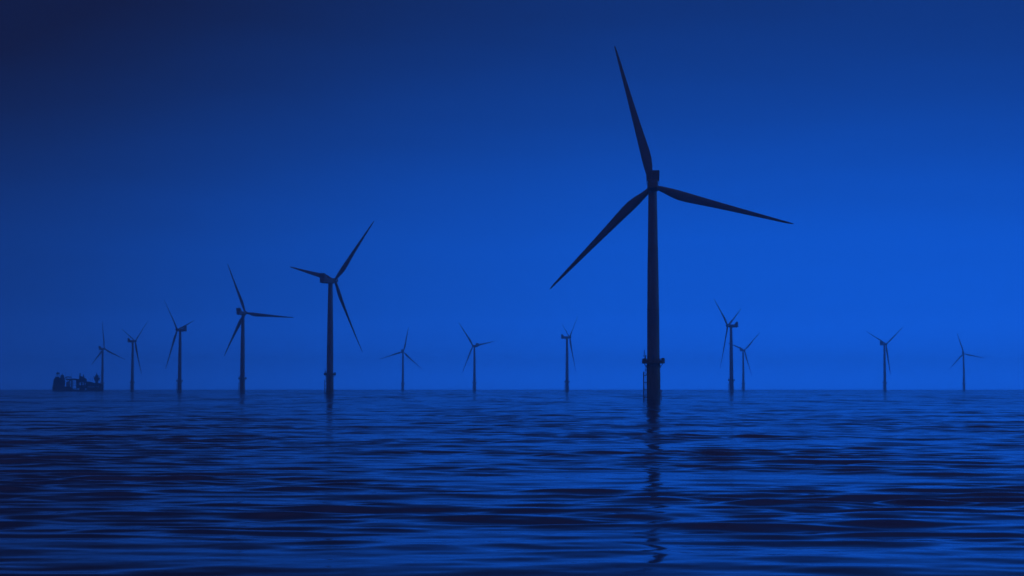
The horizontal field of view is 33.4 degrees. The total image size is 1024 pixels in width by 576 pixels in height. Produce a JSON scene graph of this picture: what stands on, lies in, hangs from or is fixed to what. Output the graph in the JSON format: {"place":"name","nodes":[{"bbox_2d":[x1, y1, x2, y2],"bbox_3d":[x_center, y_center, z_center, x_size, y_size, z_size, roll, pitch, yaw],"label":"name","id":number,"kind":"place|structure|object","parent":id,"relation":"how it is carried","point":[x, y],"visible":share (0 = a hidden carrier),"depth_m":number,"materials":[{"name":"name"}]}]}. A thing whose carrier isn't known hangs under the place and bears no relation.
{"place":"outdoors","nodes":[
{"label":"outdoors","id":0,"kind":"place"},
{"bbox_2d":[0,390,1023,575],"bbox_3d":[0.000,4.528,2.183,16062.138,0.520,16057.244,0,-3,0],"label":"sea","id":1,"kind":"structure","parent":0,"point":[515,483],"depth_m":79.93,"materials":[{"name":"blue liquid"}]},
{"bbox_2d":[52,372,103,390],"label":"work ship","id":2,"kind":"object","parent":1,"relation":"on","point":[58,384],"visible":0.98,"depth_m":2949.71,"materials":[{"name":"paint"}]},
{"bbox_2d":[92,323,122,386],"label":"wind turbine","id":3,"kind":"object","parent":1,"relation":"in","point":[102,366],"visible":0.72,"depth_m":3594.48,"materials":[{"name":"paint"}]},
{"bbox_2d":[122,323,146,390],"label":"wind turbine","id":4,"kind":"object","parent":1,"relation":"in","point":[132,381],"visible":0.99,"depth_m":3024.72,"materials":[{"name":"paint"}]},
{"bbox_2d":[165,307,192,391],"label":"wind turbine","id":5,"kind":"object","parent":1,"relation":"in","point":[180,330],"visible":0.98,"depth_m":2438.33,"materials":[{"name":"paint"}]},
{"bbox_2d":[224,266,293,392],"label":"wind turbine","id":6,"kind":"object","parent":1,"relation":"in","point":[241,322],"visible":0.98,"depth_m":1891.84,"materials":[{"name":"paint"}]},
{"bbox_2d":[291,221,373,393],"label":"wind turbine","id":7,"kind":"object","parent":1,"relation":"in","point":[330,282],"visible":0.98,"depth_m":1322.31,"materials":[{"name":"paint"}]},
{"bbox_2d":[381,327,421,390],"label":"wind turbine","id":8,"kind":"object","parent":1,"relation":"in","point":[403,353],"visible":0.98,"depth_m":3901.84,"materials":[{"name":"paint"}]},
{"bbox_2d":[460,325,493,390],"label":"wind turbine","id":9,"kind":"object","parent":1,"relation":"in","point":[474,382],"visible":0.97,"depth_m":3348.95,"materials":[{"name":"paint"}]},
{"bbox_2d":[561,319,576,390],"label":"wind turbine","id":10,"kind":"object","parent":1,"relation":"in","point":[566,384],"visible":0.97,"depth_m":2795.87,"materials":[{"name":"paint"}]},
{"bbox_2d":[550,46,792,398],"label":"wind turbine","id":11,"kind":"object","parent":1,"relation":"in","point":[653,361],"visible":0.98,"depth_m":704.66,"materials":[{"name":"paint"}]},
{"bbox_2d":[715,301,740,391],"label":"wind turbine","id":12,"kind":"object","parent":1,"relation":"in","point":[731,380],"visible":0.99,"depth_m":2277.61,"materials":[{"name":"paint"}]},
{"bbox_2d":[727,335,757,390],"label":"wind turbine","id":13,"kind":"object","parent":1,"relation":"in","point":[743,383],"visible":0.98,"depth_m":3740.08,"materials":[{"name":"paint"}]},
{"bbox_2d":[866,327,902,390],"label":"wind turbine","id":14,"kind":"object","parent":1,"relation":"in","point":[884,382],"visible":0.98,"depth_m":3227.52,"materials":[{"name":"paint"}]},
{"bbox_2d":[951,334,982,389],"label":"wind turbine","id":15,"kind":"object","parent":1,"relation":"in","point":[963,383],"visible":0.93,"depth_m":4096.89,"materials":[{"name":"paint"}]},
{"bbox_2d":[0,0,1023,389],"label":"sky","id":16,"kind":"structure","parent":0,"point":[150,149],"materials":[{"name":"blue"}]}
]}

